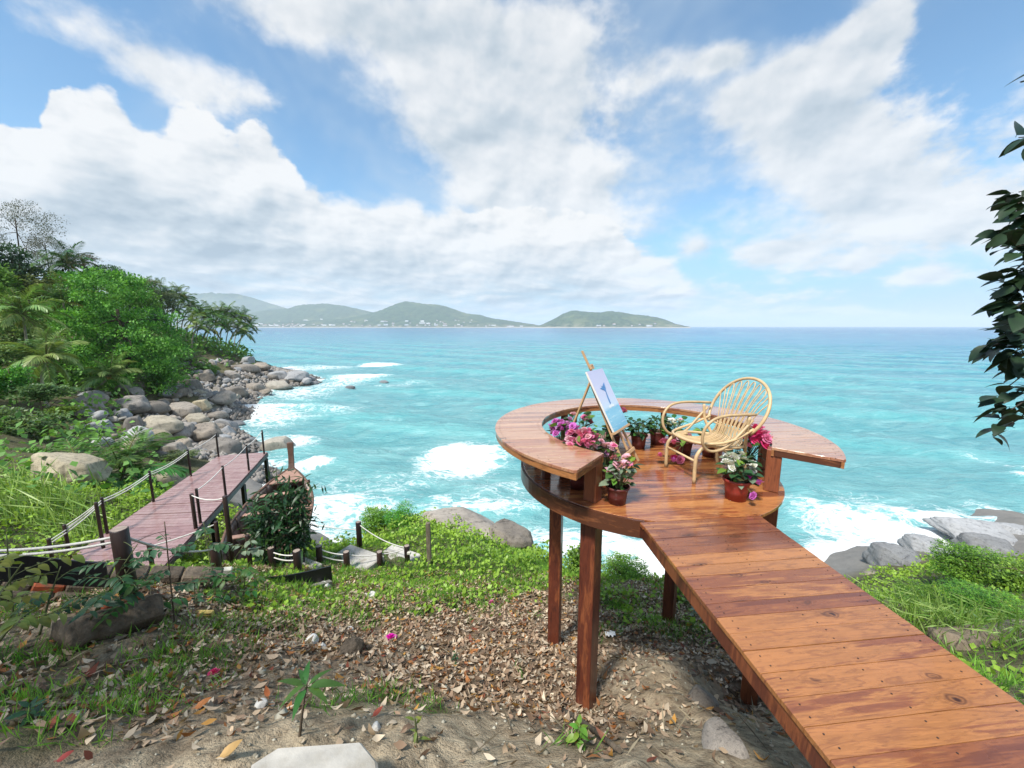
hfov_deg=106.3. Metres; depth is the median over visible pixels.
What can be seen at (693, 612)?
sapling
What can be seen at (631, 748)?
twigs
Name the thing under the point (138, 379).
boulder
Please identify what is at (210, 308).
coconut palm
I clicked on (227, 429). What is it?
boulder
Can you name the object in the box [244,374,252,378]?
boulder
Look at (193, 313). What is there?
coconut palm
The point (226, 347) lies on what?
undergrowth
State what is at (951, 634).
boulder
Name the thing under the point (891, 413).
sea
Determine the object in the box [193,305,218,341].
coconut palm
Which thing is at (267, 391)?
boulder
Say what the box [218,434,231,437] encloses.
boulder
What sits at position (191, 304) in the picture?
coconut palm
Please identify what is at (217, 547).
sapling
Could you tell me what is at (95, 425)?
boulder
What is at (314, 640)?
stone
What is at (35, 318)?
tree
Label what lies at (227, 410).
boulder
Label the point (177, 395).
boulder
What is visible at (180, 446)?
boulder
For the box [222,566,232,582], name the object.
garden lamp
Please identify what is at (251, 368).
boulder
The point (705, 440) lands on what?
rattan armchair
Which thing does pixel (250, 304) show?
hill
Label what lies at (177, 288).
coconut palm
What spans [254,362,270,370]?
boulder
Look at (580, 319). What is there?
headland hill
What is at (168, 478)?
boulder
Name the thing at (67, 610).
sapling
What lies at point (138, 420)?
boulder
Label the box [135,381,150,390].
boulder
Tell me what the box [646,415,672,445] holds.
potted flowers
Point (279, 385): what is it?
boulder
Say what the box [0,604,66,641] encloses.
sapling
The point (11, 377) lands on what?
bush
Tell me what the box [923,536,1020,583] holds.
bush
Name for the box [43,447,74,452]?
bush
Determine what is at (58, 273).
tree
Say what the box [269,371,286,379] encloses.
boulder
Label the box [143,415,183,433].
boulder
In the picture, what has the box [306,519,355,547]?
rope railing
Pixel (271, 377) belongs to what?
boulder
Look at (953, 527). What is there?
boulder
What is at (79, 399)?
boulder
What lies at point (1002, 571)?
bush
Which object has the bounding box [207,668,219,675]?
fallen flower
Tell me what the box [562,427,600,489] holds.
potted flowers
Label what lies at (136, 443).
boulder
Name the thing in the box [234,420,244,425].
boulder
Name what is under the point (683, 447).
potted flowers
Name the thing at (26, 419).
bush
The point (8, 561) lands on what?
sapling
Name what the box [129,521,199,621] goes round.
sapling
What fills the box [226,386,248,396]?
boulder
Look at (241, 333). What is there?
coconut palm
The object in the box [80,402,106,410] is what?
boulder
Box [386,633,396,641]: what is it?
fallen flower
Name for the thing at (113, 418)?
boulder
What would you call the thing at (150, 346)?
tree
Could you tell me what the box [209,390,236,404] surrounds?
boulder
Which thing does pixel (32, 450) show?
bush
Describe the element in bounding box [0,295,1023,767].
ground
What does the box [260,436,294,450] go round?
boulder
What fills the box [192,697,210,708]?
fallen leaf
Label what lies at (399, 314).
hill
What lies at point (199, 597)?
sapling
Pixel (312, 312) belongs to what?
hill
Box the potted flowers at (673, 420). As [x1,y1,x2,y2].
[662,414,687,446]
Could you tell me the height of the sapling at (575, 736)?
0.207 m
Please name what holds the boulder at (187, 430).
on the ground at (452, 741)
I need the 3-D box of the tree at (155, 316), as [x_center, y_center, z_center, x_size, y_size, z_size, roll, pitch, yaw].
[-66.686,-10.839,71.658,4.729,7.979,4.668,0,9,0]
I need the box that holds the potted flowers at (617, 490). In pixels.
[599,443,642,505]
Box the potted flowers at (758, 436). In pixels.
[727,424,772,473]
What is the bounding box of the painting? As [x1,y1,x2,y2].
[585,368,627,432]
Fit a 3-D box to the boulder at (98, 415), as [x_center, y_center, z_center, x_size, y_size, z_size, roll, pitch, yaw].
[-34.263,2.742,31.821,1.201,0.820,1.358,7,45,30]
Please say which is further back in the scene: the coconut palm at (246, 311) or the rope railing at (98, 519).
the coconut palm at (246, 311)
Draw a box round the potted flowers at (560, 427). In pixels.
[546,416,579,440]
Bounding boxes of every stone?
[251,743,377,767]
[254,698,267,708]
[305,633,318,643]
[372,721,380,730]
[688,684,718,711]
[701,716,749,758]
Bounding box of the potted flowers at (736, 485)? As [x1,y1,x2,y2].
[716,451,764,502]
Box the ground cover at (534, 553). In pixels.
[0,451,1023,697]
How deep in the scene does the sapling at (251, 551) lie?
6.13 m
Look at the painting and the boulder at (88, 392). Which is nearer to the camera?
the painting
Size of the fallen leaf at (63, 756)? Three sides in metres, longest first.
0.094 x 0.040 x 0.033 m
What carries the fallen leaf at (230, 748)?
on the ground at (452, 741)
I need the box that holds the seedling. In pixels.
[277,661,345,736]
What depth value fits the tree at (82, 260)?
67.46 m
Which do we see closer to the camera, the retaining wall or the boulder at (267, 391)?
the retaining wall
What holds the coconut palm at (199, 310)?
on the ground at (452, 741)
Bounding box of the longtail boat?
[221,442,313,563]
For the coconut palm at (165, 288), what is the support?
on the ground at (452, 741)
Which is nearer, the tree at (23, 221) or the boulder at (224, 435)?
the boulder at (224, 435)
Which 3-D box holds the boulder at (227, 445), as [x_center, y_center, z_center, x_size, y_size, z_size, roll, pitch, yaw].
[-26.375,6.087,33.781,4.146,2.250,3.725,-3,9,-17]
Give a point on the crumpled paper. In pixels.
(611, 633)
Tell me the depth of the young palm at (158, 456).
24.92 m
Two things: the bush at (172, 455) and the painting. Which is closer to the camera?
the painting
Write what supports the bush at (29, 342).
on the ground at (452, 741)
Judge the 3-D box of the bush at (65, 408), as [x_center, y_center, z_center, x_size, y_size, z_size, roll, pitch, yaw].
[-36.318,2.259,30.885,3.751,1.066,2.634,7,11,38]
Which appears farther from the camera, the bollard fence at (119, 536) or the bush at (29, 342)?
the bush at (29, 342)
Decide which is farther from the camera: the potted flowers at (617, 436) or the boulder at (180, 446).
the boulder at (180, 446)
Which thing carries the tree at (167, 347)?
on the ground at (452, 741)
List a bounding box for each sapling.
[0,525,52,616]
[0,553,84,611]
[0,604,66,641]
[4,696,50,728]
[10,565,97,634]
[59,566,144,623]
[72,542,163,609]
[89,566,187,630]
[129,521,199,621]
[162,567,230,605]
[188,562,256,602]
[194,522,229,566]
[221,563,265,595]
[227,536,265,559]
[405,716,430,742]
[450,651,458,664]
[565,714,588,750]
[690,606,697,618]
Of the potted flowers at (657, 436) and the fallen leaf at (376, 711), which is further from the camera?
the potted flowers at (657, 436)
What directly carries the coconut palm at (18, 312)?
on the ground at (452, 741)
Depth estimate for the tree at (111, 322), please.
52.48 m
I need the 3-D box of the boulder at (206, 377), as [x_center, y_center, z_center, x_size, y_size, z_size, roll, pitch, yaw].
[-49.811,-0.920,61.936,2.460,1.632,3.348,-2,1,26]
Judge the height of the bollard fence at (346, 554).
1.254 m
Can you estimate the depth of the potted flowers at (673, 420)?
5.16 m
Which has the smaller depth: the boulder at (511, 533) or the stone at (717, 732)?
the stone at (717, 732)
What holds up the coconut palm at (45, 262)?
on the ground at (452, 741)
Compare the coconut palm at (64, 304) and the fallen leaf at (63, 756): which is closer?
the fallen leaf at (63, 756)
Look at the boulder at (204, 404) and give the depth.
47.52 m
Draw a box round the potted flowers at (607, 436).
[591,425,614,451]
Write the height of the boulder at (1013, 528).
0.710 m
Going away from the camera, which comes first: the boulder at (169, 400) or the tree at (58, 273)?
the boulder at (169, 400)
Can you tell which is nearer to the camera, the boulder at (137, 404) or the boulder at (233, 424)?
the boulder at (137, 404)
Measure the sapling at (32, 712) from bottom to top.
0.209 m
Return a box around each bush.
[0,338,71,384]
[0,363,37,411]
[0,405,73,438]
[1,382,83,417]
[1,444,52,452]
[37,404,82,415]
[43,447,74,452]
[45,487,94,498]
[156,449,201,462]
[197,363,219,373]
[359,505,389,535]
[383,499,417,529]
[385,524,436,538]
[562,543,604,573]
[601,551,658,580]
[886,576,956,612]
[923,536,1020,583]
[935,577,1023,621]
[985,559,1023,591]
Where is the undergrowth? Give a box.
[0,291,256,522]
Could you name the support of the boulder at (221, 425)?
on the ground at (452, 741)
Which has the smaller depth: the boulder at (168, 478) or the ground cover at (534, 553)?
the ground cover at (534, 553)
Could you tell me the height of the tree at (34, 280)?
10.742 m
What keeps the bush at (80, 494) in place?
on the ground at (452, 741)
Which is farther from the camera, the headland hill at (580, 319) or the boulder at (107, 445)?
the headland hill at (580, 319)
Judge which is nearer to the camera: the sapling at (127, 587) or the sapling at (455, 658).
the sapling at (127, 587)
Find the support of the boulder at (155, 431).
on the ground at (452, 741)
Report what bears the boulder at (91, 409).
on the ground at (452, 741)
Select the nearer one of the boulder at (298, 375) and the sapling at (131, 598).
the sapling at (131, 598)
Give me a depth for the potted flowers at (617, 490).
3.45 m
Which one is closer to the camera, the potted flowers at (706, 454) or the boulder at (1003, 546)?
the potted flowers at (706, 454)
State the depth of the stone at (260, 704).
2.72 m
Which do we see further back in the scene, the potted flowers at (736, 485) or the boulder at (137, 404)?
the boulder at (137, 404)
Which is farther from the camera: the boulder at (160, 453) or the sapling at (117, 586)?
the boulder at (160, 453)
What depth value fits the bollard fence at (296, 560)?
7.73 m
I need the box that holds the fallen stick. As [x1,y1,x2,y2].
[561,708,621,753]
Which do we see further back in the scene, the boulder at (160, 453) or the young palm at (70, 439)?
the boulder at (160, 453)
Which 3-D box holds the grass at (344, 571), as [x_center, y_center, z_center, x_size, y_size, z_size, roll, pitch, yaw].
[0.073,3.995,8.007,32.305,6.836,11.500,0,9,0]
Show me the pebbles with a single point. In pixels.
(411, 738)
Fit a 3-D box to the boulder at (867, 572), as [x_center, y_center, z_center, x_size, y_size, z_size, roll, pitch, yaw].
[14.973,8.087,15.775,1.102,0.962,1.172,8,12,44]
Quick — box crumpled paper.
[605,630,614,636]
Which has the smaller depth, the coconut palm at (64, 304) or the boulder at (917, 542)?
the boulder at (917, 542)
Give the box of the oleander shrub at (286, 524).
[234,466,327,565]
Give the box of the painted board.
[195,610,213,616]
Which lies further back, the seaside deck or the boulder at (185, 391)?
the boulder at (185, 391)
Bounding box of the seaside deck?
[71,452,269,565]
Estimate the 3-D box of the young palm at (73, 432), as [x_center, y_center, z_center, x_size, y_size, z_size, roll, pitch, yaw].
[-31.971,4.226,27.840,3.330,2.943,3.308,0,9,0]
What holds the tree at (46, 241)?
on the ground at (452, 741)
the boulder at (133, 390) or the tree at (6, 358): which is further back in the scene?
the boulder at (133, 390)
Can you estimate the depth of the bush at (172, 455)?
25.74 m
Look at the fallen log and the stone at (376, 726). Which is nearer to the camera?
the stone at (376, 726)
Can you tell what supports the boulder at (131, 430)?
on the ground at (452, 741)
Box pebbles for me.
[2,603,802,767]
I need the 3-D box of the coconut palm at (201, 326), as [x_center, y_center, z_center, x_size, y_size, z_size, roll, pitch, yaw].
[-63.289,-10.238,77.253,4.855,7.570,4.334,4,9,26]
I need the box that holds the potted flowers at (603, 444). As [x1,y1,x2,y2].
[593,437,621,481]
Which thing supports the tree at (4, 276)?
on the ground at (452, 741)
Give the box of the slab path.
[268,545,421,569]
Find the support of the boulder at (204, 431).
on the ground at (452, 741)
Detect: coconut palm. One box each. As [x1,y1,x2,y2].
[0,283,74,377]
[0,327,89,407]
[15,249,74,332]
[33,277,98,341]
[38,235,98,336]
[73,352,143,394]
[152,277,176,332]
[161,285,184,318]
[163,298,189,336]
[164,282,191,334]
[176,287,199,329]
[177,307,205,345]
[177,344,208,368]
[180,296,202,335]
[183,315,211,347]
[189,300,208,340]
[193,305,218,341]
[195,318,224,349]
[198,300,224,341]
[203,310,228,343]
[209,302,233,343]
[213,313,236,345]
[214,301,240,345]
[225,318,248,351]
[226,306,248,341]
[231,305,254,345]
[233,322,261,343]
[235,316,259,345]
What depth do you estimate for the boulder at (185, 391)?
48.53 m
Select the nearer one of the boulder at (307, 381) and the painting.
the painting
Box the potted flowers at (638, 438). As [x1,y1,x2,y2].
[624,417,654,449]
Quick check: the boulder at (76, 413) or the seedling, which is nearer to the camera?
the seedling
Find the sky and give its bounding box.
[0,0,1023,326]
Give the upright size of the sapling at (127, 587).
0.601 m
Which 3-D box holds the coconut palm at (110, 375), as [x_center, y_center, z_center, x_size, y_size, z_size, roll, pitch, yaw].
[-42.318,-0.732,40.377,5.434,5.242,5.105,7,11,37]
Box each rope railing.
[46,433,219,557]
[62,502,105,558]
[146,521,222,565]
[189,493,252,565]
[195,430,264,523]
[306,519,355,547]
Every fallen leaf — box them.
[54,750,73,761]
[66,676,80,685]
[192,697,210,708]
[217,739,242,757]
[264,685,269,698]
[372,706,382,716]
[595,726,605,741]
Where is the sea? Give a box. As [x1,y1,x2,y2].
[175,327,1023,577]
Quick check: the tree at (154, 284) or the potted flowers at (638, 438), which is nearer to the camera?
the potted flowers at (638, 438)
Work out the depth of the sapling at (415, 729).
2.20 m
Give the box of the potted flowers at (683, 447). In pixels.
[657,433,692,463]
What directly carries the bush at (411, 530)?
on the ground at (452, 741)
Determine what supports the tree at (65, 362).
on the ground at (452, 741)
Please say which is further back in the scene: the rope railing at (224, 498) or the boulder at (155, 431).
the boulder at (155, 431)
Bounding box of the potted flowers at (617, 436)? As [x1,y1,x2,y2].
[604,404,628,447]
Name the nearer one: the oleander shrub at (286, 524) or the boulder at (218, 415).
the oleander shrub at (286, 524)
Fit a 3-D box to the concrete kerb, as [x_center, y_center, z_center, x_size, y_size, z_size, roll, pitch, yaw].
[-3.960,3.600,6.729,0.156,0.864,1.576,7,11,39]
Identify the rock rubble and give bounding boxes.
[141,366,325,483]
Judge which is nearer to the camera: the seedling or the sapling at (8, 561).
the seedling
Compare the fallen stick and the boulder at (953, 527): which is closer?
the fallen stick
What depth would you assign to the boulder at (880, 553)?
16.74 m
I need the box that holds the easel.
[573,351,638,471]
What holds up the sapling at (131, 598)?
on the ground at (452, 741)
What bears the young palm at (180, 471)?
on the ground at (452, 741)
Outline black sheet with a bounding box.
[0,553,108,586]
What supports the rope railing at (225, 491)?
attached to the seaside deck
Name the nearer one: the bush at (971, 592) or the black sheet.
the black sheet
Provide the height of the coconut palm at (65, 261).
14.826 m
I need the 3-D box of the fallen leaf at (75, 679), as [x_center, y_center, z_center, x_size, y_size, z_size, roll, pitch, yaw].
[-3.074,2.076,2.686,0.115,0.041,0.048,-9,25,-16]
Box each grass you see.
[0,457,1023,653]
[0,485,1023,753]
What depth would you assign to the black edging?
7.18 m
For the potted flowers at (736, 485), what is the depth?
3.51 m
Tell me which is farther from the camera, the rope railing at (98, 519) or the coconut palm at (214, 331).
the coconut palm at (214, 331)
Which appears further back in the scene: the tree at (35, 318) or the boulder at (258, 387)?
the boulder at (258, 387)
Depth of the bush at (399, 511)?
13.04 m
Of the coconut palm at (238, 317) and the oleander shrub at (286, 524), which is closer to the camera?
the oleander shrub at (286, 524)
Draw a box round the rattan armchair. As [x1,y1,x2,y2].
[661,377,771,483]
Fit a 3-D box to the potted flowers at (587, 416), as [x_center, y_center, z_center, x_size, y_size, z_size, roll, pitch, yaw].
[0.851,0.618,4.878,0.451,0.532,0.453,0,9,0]
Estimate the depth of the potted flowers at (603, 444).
3.98 m
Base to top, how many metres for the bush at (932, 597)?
1.151 m
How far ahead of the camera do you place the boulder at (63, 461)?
14.55 m
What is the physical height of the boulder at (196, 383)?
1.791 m
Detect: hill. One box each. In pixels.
[134,292,284,325]
[175,303,371,326]
[218,301,537,327]
[533,310,690,327]
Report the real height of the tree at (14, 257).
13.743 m
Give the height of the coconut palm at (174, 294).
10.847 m
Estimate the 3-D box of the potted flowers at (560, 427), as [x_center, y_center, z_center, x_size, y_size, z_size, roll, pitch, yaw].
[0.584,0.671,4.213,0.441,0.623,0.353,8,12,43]
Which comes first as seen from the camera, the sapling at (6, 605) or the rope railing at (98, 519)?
the sapling at (6, 605)
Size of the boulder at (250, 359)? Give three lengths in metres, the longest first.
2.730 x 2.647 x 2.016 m
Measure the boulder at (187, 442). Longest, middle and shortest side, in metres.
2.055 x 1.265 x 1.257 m
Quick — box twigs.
[33,583,775,767]
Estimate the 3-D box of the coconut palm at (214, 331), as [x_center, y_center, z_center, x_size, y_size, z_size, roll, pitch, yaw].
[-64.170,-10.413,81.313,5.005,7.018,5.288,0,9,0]
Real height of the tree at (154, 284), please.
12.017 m
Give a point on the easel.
(591, 367)
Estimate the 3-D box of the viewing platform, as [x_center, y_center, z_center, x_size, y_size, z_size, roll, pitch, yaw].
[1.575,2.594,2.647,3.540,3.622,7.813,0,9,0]
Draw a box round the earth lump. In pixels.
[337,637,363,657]
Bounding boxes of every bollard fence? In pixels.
[0,526,221,599]
[267,546,301,572]
[315,521,409,567]
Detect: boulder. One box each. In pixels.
[30,452,112,488]
[72,392,109,405]
[74,411,82,415]
[77,390,104,395]
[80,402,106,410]
[81,408,95,416]
[84,419,114,433]
[88,410,108,420]
[91,436,115,446]
[106,416,118,421]
[113,395,151,413]
[113,408,129,415]
[114,385,144,395]
[119,412,132,417]
[120,438,150,454]
[121,426,154,440]
[123,415,143,429]
[132,376,144,382]
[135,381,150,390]
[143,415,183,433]
[146,401,170,413]
[150,429,175,447]
[152,472,184,489]
[156,451,167,455]
[157,386,178,397]
[158,398,171,402]
[159,441,187,451]
[168,402,201,418]
[170,393,182,398]
[172,422,194,438]
[176,387,193,396]
[176,437,193,446]
[182,379,202,388]
[185,413,210,423]
[191,422,222,441]
[192,373,216,381]
[192,399,212,411]
[195,389,207,393]
[200,437,241,453]
[203,369,213,374]
[207,411,228,418]
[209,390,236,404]
[213,386,224,390]
[214,419,238,428]
[216,423,225,428]
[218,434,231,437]
[221,425,236,433]
[222,378,230,382]
[222,407,231,412]
[224,370,235,375]
[226,372,241,378]
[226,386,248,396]
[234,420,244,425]
[235,364,260,373]
[241,356,254,363]
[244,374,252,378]
[246,383,265,391]
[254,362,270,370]
[259,388,270,394]
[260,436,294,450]
[265,380,292,389]
[266,374,278,379]
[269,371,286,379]
[284,370,309,381]
[301,378,311,384]
[420,507,493,539]
[489,518,533,550]
[862,542,920,565]
[862,569,874,574]
[897,533,943,551]
[922,516,1017,545]
[926,619,1023,650]
[927,548,962,556]
[950,532,1021,557]
[996,522,1023,534]
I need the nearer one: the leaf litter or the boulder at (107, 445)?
the leaf litter
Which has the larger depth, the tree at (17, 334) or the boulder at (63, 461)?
the tree at (17, 334)
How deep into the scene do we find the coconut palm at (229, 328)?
88.72 m
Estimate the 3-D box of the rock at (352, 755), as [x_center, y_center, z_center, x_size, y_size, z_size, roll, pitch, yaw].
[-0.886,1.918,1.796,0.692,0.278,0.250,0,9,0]
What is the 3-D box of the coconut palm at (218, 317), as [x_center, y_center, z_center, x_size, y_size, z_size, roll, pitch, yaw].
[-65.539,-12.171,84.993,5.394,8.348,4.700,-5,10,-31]
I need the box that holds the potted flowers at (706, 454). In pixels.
[693,427,725,457]
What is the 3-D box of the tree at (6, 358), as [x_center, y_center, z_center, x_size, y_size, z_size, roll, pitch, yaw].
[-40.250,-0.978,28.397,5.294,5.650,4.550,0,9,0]
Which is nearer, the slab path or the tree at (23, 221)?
the slab path
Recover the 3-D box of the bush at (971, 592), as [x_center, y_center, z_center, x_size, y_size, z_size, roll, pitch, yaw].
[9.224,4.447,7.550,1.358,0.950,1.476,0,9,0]
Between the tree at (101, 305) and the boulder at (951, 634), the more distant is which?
the tree at (101, 305)
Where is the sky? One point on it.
(691, 163)
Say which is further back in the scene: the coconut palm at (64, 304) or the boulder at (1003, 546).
the coconut palm at (64, 304)
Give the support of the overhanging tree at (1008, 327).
on the ground at (452, 741)
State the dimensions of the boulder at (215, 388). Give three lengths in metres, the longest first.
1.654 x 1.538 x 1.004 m
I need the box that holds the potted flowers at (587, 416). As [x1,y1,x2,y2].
[563,411,594,447]
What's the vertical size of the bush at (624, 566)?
1.054 m
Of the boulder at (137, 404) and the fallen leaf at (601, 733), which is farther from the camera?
the boulder at (137, 404)
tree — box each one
[0,198,66,313]
[0,241,48,305]
[0,263,23,297]
[0,267,78,337]
[0,315,50,372]
[0,344,19,368]
[15,233,79,304]
[28,303,84,352]
[35,354,122,386]
[42,265,199,394]
[45,269,107,340]
[49,252,103,271]
[66,289,129,345]
[73,305,142,353]
[82,264,125,337]
[98,285,166,333]
[128,334,162,359]
[134,277,161,333]
[140,306,165,331]
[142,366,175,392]
[149,289,181,332]
[968,74,1023,450]
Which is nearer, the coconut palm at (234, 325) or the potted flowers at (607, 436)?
the potted flowers at (607, 436)
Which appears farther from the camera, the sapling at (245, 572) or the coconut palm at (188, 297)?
the coconut palm at (188, 297)
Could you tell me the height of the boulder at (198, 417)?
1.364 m
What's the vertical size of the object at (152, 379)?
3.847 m
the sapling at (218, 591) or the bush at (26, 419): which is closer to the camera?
the sapling at (218, 591)
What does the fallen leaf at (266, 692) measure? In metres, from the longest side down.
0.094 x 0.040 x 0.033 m
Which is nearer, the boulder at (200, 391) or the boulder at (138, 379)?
the boulder at (138, 379)
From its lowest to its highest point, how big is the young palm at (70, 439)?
4.730 m
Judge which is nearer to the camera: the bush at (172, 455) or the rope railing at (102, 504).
the rope railing at (102, 504)
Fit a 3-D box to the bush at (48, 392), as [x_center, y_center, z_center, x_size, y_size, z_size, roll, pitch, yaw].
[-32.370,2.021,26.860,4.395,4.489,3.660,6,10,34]
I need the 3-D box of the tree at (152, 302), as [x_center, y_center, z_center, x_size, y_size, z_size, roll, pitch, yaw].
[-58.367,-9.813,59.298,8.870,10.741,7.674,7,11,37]
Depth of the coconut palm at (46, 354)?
30.76 m
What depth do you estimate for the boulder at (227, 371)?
69.66 m
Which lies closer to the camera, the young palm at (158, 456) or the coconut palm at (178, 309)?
the young palm at (158, 456)
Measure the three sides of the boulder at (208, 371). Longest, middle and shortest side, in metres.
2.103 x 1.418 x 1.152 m
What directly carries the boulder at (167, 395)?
on the ground at (452, 741)
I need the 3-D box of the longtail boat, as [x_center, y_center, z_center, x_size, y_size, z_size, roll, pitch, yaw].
[-6.634,4.359,11.049,1.948,4.340,4.202,-3,9,-19]
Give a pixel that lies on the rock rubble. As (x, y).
(258, 475)
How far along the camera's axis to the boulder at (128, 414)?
34.55 m
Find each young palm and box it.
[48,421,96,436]
[53,436,153,492]
[71,426,193,493]
[113,428,166,460]
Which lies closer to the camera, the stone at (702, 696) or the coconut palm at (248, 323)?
the stone at (702, 696)
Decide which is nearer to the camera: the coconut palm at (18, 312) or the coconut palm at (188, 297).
the coconut palm at (18, 312)
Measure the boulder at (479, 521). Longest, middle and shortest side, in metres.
3.153 x 1.916 x 1.011 m
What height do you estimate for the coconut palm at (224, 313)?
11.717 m
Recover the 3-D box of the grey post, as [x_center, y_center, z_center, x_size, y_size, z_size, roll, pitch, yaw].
[-1.974,3.892,9.114,0.100,1.280,0.090,0,9,0]
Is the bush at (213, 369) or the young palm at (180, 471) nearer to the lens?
the young palm at (180, 471)
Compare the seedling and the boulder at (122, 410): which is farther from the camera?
the boulder at (122, 410)
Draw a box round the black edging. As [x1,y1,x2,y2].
[265,566,332,583]
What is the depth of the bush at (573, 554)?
9.12 m
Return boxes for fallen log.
[50,594,164,654]
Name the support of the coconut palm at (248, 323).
on the ground at (452, 741)
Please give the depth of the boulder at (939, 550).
17.10 m
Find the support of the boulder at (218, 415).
on the ground at (452, 741)
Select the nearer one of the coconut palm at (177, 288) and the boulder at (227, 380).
the boulder at (227, 380)
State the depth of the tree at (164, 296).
76.66 m
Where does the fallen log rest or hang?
on the ground at (452, 741)
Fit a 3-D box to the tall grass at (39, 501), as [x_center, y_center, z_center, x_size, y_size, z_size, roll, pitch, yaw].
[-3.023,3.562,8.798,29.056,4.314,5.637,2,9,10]
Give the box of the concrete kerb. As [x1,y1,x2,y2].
[309,580,332,587]
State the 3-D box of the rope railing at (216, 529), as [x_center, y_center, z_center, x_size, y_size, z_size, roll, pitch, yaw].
[-6.149,3.284,7.268,1.035,1.131,0.071,-7,11,-38]
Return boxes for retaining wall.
[0,565,223,604]
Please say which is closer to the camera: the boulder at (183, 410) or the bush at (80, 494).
the bush at (80, 494)
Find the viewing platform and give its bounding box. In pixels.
[495,398,1023,767]
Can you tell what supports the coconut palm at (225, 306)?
on the ground at (452, 741)
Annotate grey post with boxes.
[425,522,431,566]
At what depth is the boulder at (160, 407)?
40.28 m
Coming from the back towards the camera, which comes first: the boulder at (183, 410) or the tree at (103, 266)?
the tree at (103, 266)
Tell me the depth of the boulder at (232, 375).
68.47 m
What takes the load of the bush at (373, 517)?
on the ground at (452, 741)
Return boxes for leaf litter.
[0,556,801,767]
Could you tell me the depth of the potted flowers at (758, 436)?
4.01 m
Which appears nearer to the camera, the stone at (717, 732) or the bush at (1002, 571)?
the stone at (717, 732)

